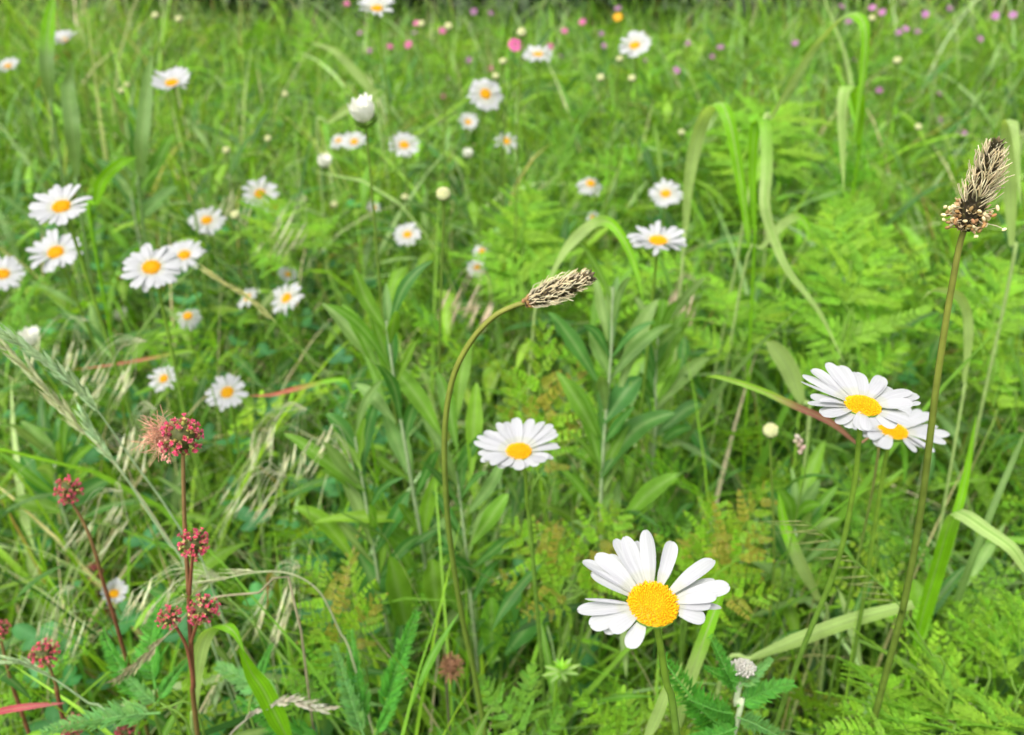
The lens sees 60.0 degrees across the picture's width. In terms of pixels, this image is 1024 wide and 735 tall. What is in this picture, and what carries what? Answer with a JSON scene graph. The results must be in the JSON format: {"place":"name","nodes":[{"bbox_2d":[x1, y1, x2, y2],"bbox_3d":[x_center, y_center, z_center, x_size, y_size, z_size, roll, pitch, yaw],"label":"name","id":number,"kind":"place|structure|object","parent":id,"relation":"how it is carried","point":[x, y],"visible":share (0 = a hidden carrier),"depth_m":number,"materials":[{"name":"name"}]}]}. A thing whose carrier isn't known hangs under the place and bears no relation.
{"place":"outdoors","nodes":[
{"label":"outdoors","id":0,"kind":"place"},
{"bbox_2d":[0,0,1023,393],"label":"meadow grass","id":1,"kind":"structure","parent":0,"point":[330,36],"depth_m":2.23,"materials":[{"name":"plant"}]},
{"bbox_2d":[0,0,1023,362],"bbox_3d":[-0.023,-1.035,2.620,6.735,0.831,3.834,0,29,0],"label":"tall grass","id":2,"kind":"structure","parent":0,"point":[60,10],"depth_m":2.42,"materials":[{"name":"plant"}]},
{"bbox_2d":[0,0,1023,734],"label":"ground","id":3,"kind":"structure","parent":0,"point":[527,16],"depth_m":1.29,"materials":[{"name":"green plant"}]},
{"bbox_2d":[0,256,61,421],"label":"oxeye daisy","id":4,"kind":"object","parent":3,"relation":"on","point":[9,266],"visible":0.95,"depth_m":1.02,"materials":[{"name":"white plant"}]},
{"bbox_2d":[0,268,89,557],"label":"brome panicle","id":5,"kind":"object","parent":3,"relation":"on","point":[44,308],"visible":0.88,"depth_m":0.95,"materials":[{"name":"green plant"}]},
{"bbox_2d":[28,638,64,734],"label":"salad burnet","id":6,"kind":"object","parent":3,"relation":"on","point":[45,651],"visible":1,"depth_m":0.51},
{"bbox_2d":[0,402,129,697],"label":"leafy plant","id":7,"kind":"object","parent":3,"relation":"on","point":[40,477],"visible":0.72,"depth_m":0.77,"materials":[{"name":"green plant"}]},
{"bbox_2d":[39,0,105,434],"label":"grass blade","id":8,"kind":"object","parent":3,"relation":"on","point":[46,53],"visible":0.95,"depth_m":1.07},
{"bbox_2d":[61,61,119,464],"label":"grass blade","id":9,"kind":"object","parent":3,"relation":"on","point":[71,120],"visible":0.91,"depth_m":1.01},
{"bbox_2d":[34,584,162,729],"bbox_3d":[-0.289,0.300,0.688,0.097,0.368,0.037,-3,29,-6],"label":"brome panicle","id":10,"kind":"object","parent":3,"relation":"on","point":[54,635],"visible":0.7,"depth_m":0.61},
{"bbox_2d":[53,474,149,734],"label":"salad burnet","id":11,"kind":"object","parent":3,"relation":"on","point":[67,489],"visible":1,"depth_m":0.53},
{"bbox_2d":[26,228,182,553],"bbox_3d":[-0.428,0.078,0.967,0.048,0.488,0.100,0,29,0],"label":"oxeye daisy","id":12,"kind":"object","parent":3,"relation":"on","point":[55,250],"visible":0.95,"depth_m":0.84,"materials":[{"name":"white plant"}]},
{"bbox_2d":[28,184,182,583],"bbox_3d":[-0.368,0.092,0.868,0.048,0.558,0.086,0,29,0],"label":"oxeye daisy","id":13,"kind":"object","parent":3,"relation":"on","point":[57,206],"visible":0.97,"depth_m":0.73,"materials":[{"name":"white plant"}]},
{"bbox_2d":[87,157,147,565],"bbox_3d":[-0.414,0.034,0.992,0.091,0.540,0.019,-6,30,-11],"label":"grass blade","id":14,"kind":"object","parent":3,"relation":"on","point":[107,174],"visible":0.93,"depth_m":0.88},
{"bbox_2d":[39,697,204,734],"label":"yarrow plant","id":15,"kind":"object","parent":3,"relation":"on","point":[128,715],"visible":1,"depth_m":0.51,"materials":[{"name":"green plant"}]},
{"bbox_2d":[0,338,249,728],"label":"grass seed head","id":16,"kind":"object","parent":3,"relation":"on","point":[55,401],"depth_m":0.54},
{"bbox_2d":[0,322,261,726],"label":"grass seed head","id":17,"kind":"object","parent":3,"relation":"on","point":[63,377],"depth_m":0.52},
{"bbox_2d":[89,87,177,351],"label":"leafy plant","id":18,"kind":"object","parent":3,"relation":"on","point":[124,184],"visible":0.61,"depth_m":1.20,"materials":[{"name":"green plant"}]},
{"bbox_2d":[98,594,192,734],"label":"yarrow plant","id":19,"kind":"object","parent":3,"relation":"on","point":[133,687],"visible":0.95,"depth_m":0.55,"materials":[{"name":"green plant"}]},
{"bbox_2d":[56,481,236,729],"bbox_3d":[-0.276,0.259,0.714,0.120,0.414,0.042,-5,29,-10],"label":"brome panicle","id":20,"kind":"object","parent":3,"relation":"on","point":[82,535],"visible":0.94,"depth_m":0.64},
{"bbox_2d":[134,54,169,452],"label":"grass blade","id":21,"kind":"object","parent":3,"relation":"on","point":[142,128],"visible":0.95,"depth_m":1.06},
{"bbox_2d":[5,0,307,39],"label":"hedge shrub","id":22,"kind":"object","parent":3,"relation":"on","point":[219,3],"visible":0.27,"depth_m":4.62,"materials":[{"name":"green plant"}]},
{"bbox_2d":[71,397,245,730],"bbox_3d":[-0.211,0.244,0.638,0.089,0.515,0.009,0,29,0],"label":"grass seed head","id":23,"kind":"object","parent":3,"relation":"on","point":[91,433],"depth_m":0.53},
{"bbox_2d":[69,334,272,660],"bbox_3d":[-0.317,0.164,0.850,0.130,0.449,0.039,-3,29,-6],"label":"brome panicle","id":24,"kind":"object","parent":3,"relation":"on","point":[123,390],"visible":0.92,"depth_m":0.76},
{"bbox_2d":[129,405,220,734],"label":"salad burnet","id":25,"kind":"object","parent":3,"relation":"on","point":[180,437],"visible":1,"depth_m":0.42,"materials":[{"name":"red plant"}]},
{"bbox_2d":[112,401,258,660],"bbox_3d":[-0.253,0.217,0.757,0.096,0.447,0.034,-4,29,-6],"label":"brome panicle","id":26,"kind":"object","parent":3,"relation":"on","point":[129,446],"visible":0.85,"depth_m":0.67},
{"bbox_2d":[151,67,221,431],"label":"oxeye daisy","id":27,"kind":"object","parent":3,"relation":"on","point":[171,77],"visible":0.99,"depth_m":1.06,"materials":[{"name":"white plant"}]},
{"bbox_2d":[120,243,258,662],"bbox_3d":[-0.300,0.127,0.855,0.048,0.508,0.044,0,29,0],"label":"oxeye daisy","id":28,"kind":"object","parent":3,"relation":"on","point":[147,267],"visible":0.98,"depth_m":0.74,"materials":[{"name":"white plant"}]},
{"bbox_2d":[166,240,249,490],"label":"oxeye daisy","id":29,"kind":"object","parent":3,"relation":"on","point":[185,254],"visible":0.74,"depth_m":1.05,"materials":[{"name":"white plant"}]},
{"bbox_2d":[120,562,296,734],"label":"brome panicle","id":30,"kind":"object","parent":3,"relation":"on","point":[150,611],"visible":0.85,"depth_m":0.56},
{"bbox_2d":[105,576,315,731],"bbox_3d":[-0.172,0.308,0.605,0.158,0.435,0.007,0,29,0],"label":"grass seed head","id":31,"kind":"object","parent":3,"relation":"on","point":[145,657],"depth_m":0.53},
{"bbox_2d":[190,623,244,734],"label":"grass blade","id":32,"kind":"object","parent":3,"relation":"on","point":[203,642],"visible":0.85,"depth_m":0.51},
{"bbox_2d":[188,206,262,373],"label":"oxeye daisy","id":33,"kind":"object","parent":3,"relation":"on","point":[207,223],"visible":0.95,"depth_m":1.23,"materials":[{"name":"white plant"}]},
{"bbox_2d":[205,373,256,581],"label":"oxeye daisy","id":34,"kind":"object","parent":3,"relation":"on","point":[225,397],"visible":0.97,"depth_m":0.86,"materials":[{"name":"white plant"}]},
{"bbox_2d":[241,176,278,314],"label":"oxeye daisy","id":35,"kind":"object","parent":3,"relation":"on","point":[266,188],"visible":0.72,"depth_m":1.21,"materials":[{"name":"white plant"}]},
{"bbox_2d":[239,648,291,734],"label":"grass blade","id":36,"kind":"object","parent":3,"relation":"on","point":[263,690],"visible":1,"depth_m":0.52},
{"bbox_2d":[213,643,319,734],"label":"yarrow plant","id":37,"kind":"object","parent":3,"relation":"on","point":[243,687],"visible":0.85,"depth_m":0.55,"materials":[{"name":"green plant"}]},
{"bbox_2d":[163,569,373,733],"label":"grass seed head","id":38,"kind":"object","parent":3,"relation":"on","point":[239,572],"depth_m":0.53},
{"bbox_2d":[217,190,343,496],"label":"feathery plant","id":39,"kind":"object","parent":3,"relation":"on","point":[309,229],"visible":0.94,"depth_m":1.09,"materials":[{"name":"green plant"}]},
{"bbox_2d":[216,461,353,667],"bbox_3d":[-0.161,0.246,0.733,0.110,0.420,0.033,-7,30,-12],"label":"brome panicle","id":40,"kind":"object","parent":3,"relation":"on","point":[266,516],"visible":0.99,"depth_m":0.65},
{"bbox_2d":[230,693,341,734],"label":"grass seed head","id":41,"kind":"object","parent":3,"relation":"on","point":[304,704],"depth_m":0.52},
{"bbox_2d":[271,282,305,474],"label":"oxeye daisy","id":42,"kind":"object","parent":3,"relation":"on","point":[289,297],"visible":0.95,"depth_m":1.06,"materials":[{"name":"white plant"}]},
{"bbox_2d":[247,560,365,734],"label":"brome panicle","id":43,"kind":"object","parent":3,"relation":"on","point":[281,623],"visible":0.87,"depth_m":0.62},
{"bbox_2d":[195,264,424,731],"bbox_3d":[-0.164,0.151,0.792,0.151,0.527,0.008,0,29,0],"label":"grass seed head","id":44,"kind":"object","parent":3,"relation":"on","point":[212,275],"depth_m":0.68},
{"bbox_2d":[247,402,379,647],"bbox_3d":[-0.164,0.204,0.809,0.112,0.419,0.035,-10,30,-17],"label":"brome panicle","id":45,"kind":"object","parent":3,"relation":"on","point":[268,441],"visible":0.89,"depth_m":0.72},
{"bbox_2d":[251,377,427,734],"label":"grass blade","id":46,"kind":"object","parent":3,"relation":"on","point":[317,383],"visible":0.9,"depth_m":0.70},
{"bbox_2d":[292,551,387,734],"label":"feathery plant","id":47,"kind":"object","parent":3,"relation":"on","point":[344,619],"visible":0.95,"depth_m":0.61,"materials":[{"name":"green plant"}]},
{"bbox_2d":[311,42,396,232],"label":"grass blade","id":48,"kind":"object","parent":3,"relation":"on","point":[358,75],"visible":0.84,"depth_m":1.45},
{"bbox_2d":[284,379,445,720],"bbox_3d":[-0.114,0.220,0.746,0.076,0.453,0.100,-25,37,-37],"label":"leafy plant","id":49,"kind":"object","parent":3,"relation":"on","point":[393,581],"visible":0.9,"depth_m":0.70,"materials":[{"name":"green plant"}]},
{"bbox_2d":[330,608,421,734],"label":"yarrow plant","id":50,"kind":"object","parent":3,"relation":"on","point":[392,697],"visible":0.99,"depth_m":0.56,"materials":[{"name":"green plant"}]},
{"bbox_2d":[347,92,420,572],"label":"closed daisy","id":51,"kind":"object","parent":3,"relation":"on","point":[361,108],"visible":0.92,"depth_m":0.66,"materials":[{"name":"green plant"}]},
{"bbox_2d":[357,0,424,390],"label":"oxeye daisy","id":52,"kind":"object","parent":3,"relation":"on","point":[376,7],"visible":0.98,"depth_m":1.15,"materials":[{"name":"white plant"}]},
{"bbox_2d":[315,260,477,714],"bbox_3d":[-0.091,0.166,0.755,0.123,0.538,0.081,0,29,0],"label":"leafy plant","id":53,"kind":"object","parent":3,"relation":"on","point":[362,338],"visible":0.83,"depth_m":0.67,"materials":[{"name":"green plant"}]},
{"bbox_2d":[389,132,419,349],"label":"oxeye daisy","id":54,"kind":"object","parent":3,"relation":"on","point":[404,146],"visible":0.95,"depth_m":1.35,"materials":[{"name":"white plant"}]},
{"bbox_2d":[235,0,598,47],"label":"hedge shrub","id":55,"kind":"object","parent":3,"relation":"on","point":[422,2],"visible":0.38,"depth_m":4.54,"materials":[{"name":"green plant"}]},
{"bbox_2d":[436,187,465,690],"bbox_3d":[-0.055,0.115,0.802,0.017,0.581,0.045,-3,29,-5],"label":"daisy bud","id":56,"kind":"object","parent":3,"relation":"on","point":[443,194],"visible":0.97,"depth_m":0.69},
{"bbox_2d":[438,652,463,734],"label":"flower","id":57,"kind":"object","parent":3,"relation":"on","point":[450,665],"visible":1,"depth_m":0.56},
{"bbox_2d":[434,266,525,545],"bbox_3d":[-0.028,0.080,1.023,0.111,0.429,0.032,-16,33,-27],"label":"brome panicle","id":58,"kind":"object","parent":3,"relation":"on","point":[486,315],"visible":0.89,"depth_m":0.94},
{"bbox_2d":[420,339,545,690],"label":"leafy plant","id":59,"kind":"object","parent":3,"relation":"on","point":[486,521],"visible":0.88,"depth_m":0.70,"materials":[{"name":"green plant"}]},
{"bbox_2d":[467,78,503,381],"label":"oxeye daisy","id":60,"kind":"object","parent":3,"relation":"on","point":[486,95],"visible":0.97,"depth_m":1.21,"materials":[{"name":"white plant"}]},
{"bbox_2d":[0,73,1021,734],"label":"clover patch","id":61,"kind":"object","parent":3,"relation":"on","point":[24,633],"visible":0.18,"depth_m":0.93,"materials":[{"name":"green plant"}]},
{"bbox_2d":[0,7,1023,734],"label":"herb leaves","id":62,"kind":"object","parent":3,"relation":"on","point":[170,481],"visible":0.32,"depth_m":1.22,"materials":[{"name":"green plant"}]},
{"bbox_2d":[0,5,1023,734],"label":"feathery foliage","id":63,"kind":"object","parent":3,"relation":"on","point":[894,543],"visible":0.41,"depth_m":1.18,"materials":[{"name":"green plant"}]},
{"bbox_2d":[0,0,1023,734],"bbox_3d":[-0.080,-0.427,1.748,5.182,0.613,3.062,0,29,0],"label":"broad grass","id":64,"kind":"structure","parent":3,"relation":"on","point":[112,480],"depth_m":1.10,"materials":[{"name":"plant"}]},
{"bbox_2d":[0,105,1023,734],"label":"dry wisps","id":65,"kind":"object","parent":3,"relation":"on","point":[286,473],"visible":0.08,"depth_m":0.98,"materials":[{"name":"plant"}]},
{"bbox_2d":[448,179,583,418],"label":"feathery plant","id":66,"kind":"object","parent":3,"relation":"on","point":[529,232],"visible":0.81,"depth_m":1.13,"materials":[{"name":"green plant"}]},
{"bbox_2d":[474,417,559,734],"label":"oxeye daisy","id":67,"kind":"object","parent":3,"relation":"on","point":[513,442],"visible":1,"depth_m":0.52,"materials":[{"name":"white plant"}]},
{"bbox_2d":[441,268,597,734],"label":"plantain","id":68,"kind":"object","parent":3,"relation":"on","point":[554,291],"visible":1,"depth_m":0.42,"materials":[{"name":"plant"}]},
{"bbox_2d":[478,662,565,734],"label":"feathery plant","id":69,"kind":"object","parent":3,"relation":"on","point":[533,681],"visible":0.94,"depth_m":0.59,"materials":[{"name":"green plant"}]},
{"bbox_2d":[495,319,586,653],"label":"feathery plant","id":70,"kind":"object","parent":3,"relation":"on","point":[546,381],"visible":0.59,"depth_m":0.74,"materials":[{"name":"green plant"}]},
{"bbox_2d":[491,499,635,734],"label":"feathery plant","id":71,"kind":"object","parent":3,"relation":"on","point":[567,565],"visible":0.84,"depth_m":0.66,"materials":[{"name":"green plant"}]},
{"bbox_2d":[510,215,642,580],"bbox_3d":[0.047,0.118,0.834,0.128,0.545,0.027,9,30,16],"label":"grass blade","id":72,"kind":"object","parent":3,"relation":"on","point":[579,234],"visible":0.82,"depth_m":0.71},
{"bbox_2d":[548,242,681,715],"bbox_3d":[0.085,0.144,0.795,0.112,0.538,0.089,0,29,0],"label":"leafy plant","id":73,"kind":"object","parent":3,"relation":"on","point":[636,340],"visible":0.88,"depth_m":0.72,"materials":[{"name":"green plant"}]},
{"bbox_2d":[572,684,684,734],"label":"feathery plant","id":74,"kind":"object","parent":3,"relation":"on","point":[619,722],"visible":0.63,"depth_m":0.55,"materials":[{"name":"green plant"}]},
{"bbox_2d":[619,31,651,305],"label":"oxeye daisy","id":75,"kind":"object","parent":3,"relation":"on","point":[637,44],"visible":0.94,"depth_m":1.25,"materials":[{"name":"white plant"}]},
{"bbox_2d":[611,220,686,646],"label":"oxeye daisy","id":76,"kind":"object","parent":3,"relation":"on","point":[657,237],"visible":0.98,"depth_m":0.74,"materials":[{"name":"white plant"}]},
{"bbox_2d":[577,530,729,734],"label":"oxeye daisy","id":77,"kind":"object","parent":3,"relation":"on","point":[629,570],"visible":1,"depth_m":0.29,"materials":[{"name":"white plant"}]},
{"bbox_2d":[646,178,682,305],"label":"oxeye daisy","id":78,"kind":"object","parent":3,"relation":"on","point":[665,193],"visible":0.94,"depth_m":1.30,"materials":[{"name":"white plant"}]},
{"bbox_2d":[524,0,813,41],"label":"hedge shrub","id":79,"kind":"object","parent":3,"relation":"on","point":[609,4],"visible":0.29,"depth_m":4.60,"materials":[{"name":"green plant"}]},
{"bbox_2d":[632,277,709,515],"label":"leafy plant","id":80,"kind":"object","parent":3,"relation":"on","point":[661,350],"visible":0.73,"depth_m":0.84,"materials":[{"name":"green plant"}]},
{"bbox_2d":[672,580,724,734],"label":"grass blade","id":81,"kind":"object","parent":3,"relation":"on","point":[698,654],"visible":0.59,"depth_m":0.55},
{"bbox_2d":[662,102,750,503],"bbox_3d":[0.193,0.025,0.944,0.021,0.600,0.087,-15,32,-24],"label":"grass blade","id":82,"kind":"object","parent":3,"relation":"on","point":[726,114],"visible":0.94,"depth_m":0.83,"materials":[{"name":"plant"}]},
{"bbox_2d":[653,481,779,733],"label":"feathery plant","id":83,"kind":"object","parent":3,"relation":"on","point":[722,539],"visible":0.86,"depth_m":0.67,"materials":[{"name":"green plant"}]},
{"bbox_2d":[656,633,797,734],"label":"yarrow plant","id":84,"kind":"object","parent":3,"relation":"on","point":[739,672],"visible":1,"depth_m":0.48,"materials":[{"name":"green plant"}]},
{"bbox_2d":[682,287,788,531],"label":"feathery plant","id":85,"kind":"object","parent":3,"relation":"on","point":[725,298],"visible":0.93,"depth_m":0.92,"materials":[{"name":"green plant"}]},
{"bbox_2d":[690,213,809,531],"bbox_3d":[0.237,0.075,0.952,0.088,0.506,0.024,10,30,17],"label":"grass blade","id":86,"kind":"object","parent":3,"relation":"on","point":[786,221],"visible":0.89,"depth_m":0.86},
{"bbox_2d":[745,422,778,734],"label":"daisy bud","id":87,"kind":"object","parent":3,"relation":"on","point":[770,431],"visible":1,"depth_m":0.65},
{"bbox_2d":[676,89,854,276],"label":"feathery plant","id":88,"kind":"object","parent":3,"relation":"on","point":[779,120],"visible":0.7,"depth_m":1.58,"materials":[{"name":"green plant"}]},
{"bbox_2d":[689,11,869,486],"bbox_3d":[0.300,-0.059,1.029,0.139,0.666,0.061,23,36,35],"label":"grass blade","id":89,"kind":"object","parent":3,"relation":"on","point":[860,19],"visible":0.91,"depth_m":0.90,"materials":[{"name":"plant"}]},
{"bbox_2d":[766,341,810,700],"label":"grass blade","id":90,"kind":"object","parent":3,"relation":"on","point":[784,361],"visible":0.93,"depth_m":0.76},
{"bbox_2d":[739,119,843,584],"bbox_3d":[0.253,0.060,0.886,0.083,0.595,0.112,0,29,0],"label":"grass blade","id":91,"kind":"object","parent":3,"relation":"on","point":[761,129],"visible":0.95,"depth_m":0.77,"materials":[{"name":"plant"}]},
{"bbox_2d":[706,375,879,734],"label":"grass blade","id":92,"kind":"object","parent":3,"relation":"on","point":[794,405],"visible":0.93,"depth_m":0.55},
{"bbox_2d":[751,467,850,721],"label":"leafy plant","id":93,"kind":"object","parent":3,"relation":"on","point":[811,508],"visible":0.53,"depth_m":0.75,"materials":[{"name":"green plant"}]},
{"bbox_2d":[778,491,828,734],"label":"grass blade","id":94,"kind":"object","parent":3,"relation":"on","point":[801,564],"visible":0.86,"depth_m":0.68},
{"bbox_2d":[710,600,914,720],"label":"grass blade","id":95,"kind":"object","parent":3,"relation":"on","point":[829,628],"visible":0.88,"depth_m":0.58,"materials":[{"name":"plant"}]},
{"bbox_2d":[810,85,864,453],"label":"grass blade","id":96,"kind":"object","parent":3,"relation":"on","point":[844,92],"visible":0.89,"depth_m":0.91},
{"bbox_2d":[754,187,933,515],"bbox_3d":[0.355,0.060,1.014,0.235,0.473,0.161,-25,38,-37],"label":"feathery plant","id":97,"kind":"object","parent":3,"relation":"on","point":[867,260],"visible":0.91,"depth_m":0.92,"materials":[{"name":"green plant"}]},
{"bbox_2d":[771,362,920,732],"bbox_3d":[0.160,0.252,0.547,0.050,0.590,0.103,10,31,18],"label":"oxeye daisy","id":98,"kind":"object","parent":3,"relation":"on","point":[862,404],"visible":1,"depth_m":0.39,"materials":[{"name":"white plant"}]},
{"bbox_2d":[772,520,945,732],"bbox_3d":[0.218,0.290,0.595,0.167,0.475,0.011,0,29,0],"label":"brome spike","id":99,"kind":"object","parent":3,"relation":"on","point":[908,618],"visible":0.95,"depth_m":0.50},
{"bbox_2d":[759,0,1023,40],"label":"hedge shrub","id":100,"kind":"object","parent":3,"relation":"on","point":[906,4],"visible":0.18,"depth_m":4.49,"materials":[{"name":"green plant"}]},
{"bbox_2d":[837,408,949,734],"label":"oxeye daisy","id":101,"kind":"object","parent":3,"relation":"on","point":[883,437],"visible":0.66,"depth_m":0.49,"materials":[{"name":"white plant"}]},
{"bbox_2d":[814,628,1023,734],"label":"feathery plant","id":102,"kind":"object","parent":3,"relation":"on","point":[908,715],"visible":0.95,"depth_m":0.52,"materials":[{"name":"green plant"}]},
{"bbox_2d":[867,136,1014,732],"bbox_3d":[0.194,0.216,0.501,0.069,0.697,0.021,-14,32,-24],"label":"plantain","id":103,"kind":"object","parent":3,"relation":"on","point":[967,212],"visible":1,"depth_m":0.34,"materials":[{"name":"plant"}]},
{"bbox_2d":[910,287,973,699],"bbox_3d":[0.345,0.165,0.771,0.107,0.524,0.013,-6,30,-10],"label":"grass blade","id":104,"kind":"object","parent":3,"relation":"on","point":[959,297],"visible":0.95,"depth_m":0.68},
{"bbox_2d":[910,418,975,681],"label":"grass blade","id":105,"kind":"object","parent":3,"relation":"on","point":[961,496],"visible":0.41,"depth_m":0.61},
{"bbox_2d":[891,508,1023,734],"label":"grass blade","id":106,"kind":"object","parent":3,"relation":"on","point":[945,541],"visible":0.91,"depth_m":0.57,"materials":[{"name":"plant"}]},
{"bbox_2d":[907,251,1023,619],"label":"feathery plant","id":107,"kind":"object","parent":3,"relation":"on","point":[976,294],"visible":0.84,"depth_m":0.88,"materials":[{"name":"green plant"}]},
{"bbox_2d":[931,433,1023,733],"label":"grass blade","id":108,"kind":"object","parent":3,"relation":"on","point":[970,564],"visible":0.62,"depth_m":0.64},
{"bbox_2d":[935,119,1020,641],"bbox_3d":[0.434,0.075,0.843,0.086,0.612,0.043,0,29,0],"label":"grass blade","id":109,"kind":"object","parent":3,"relation":"on","point":[1010,132],"visible":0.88,"depth_m":0.74,"materials":[{"name":"plant"}]},
{"bbox_2d":[943,583,1023,734],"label":"feathery plant","id":110,"kind":"object","parent":3,"relation":"on","point":[1010,598],"visible":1,"depth_m":0.61,"materials":[{"name":"green plant"}]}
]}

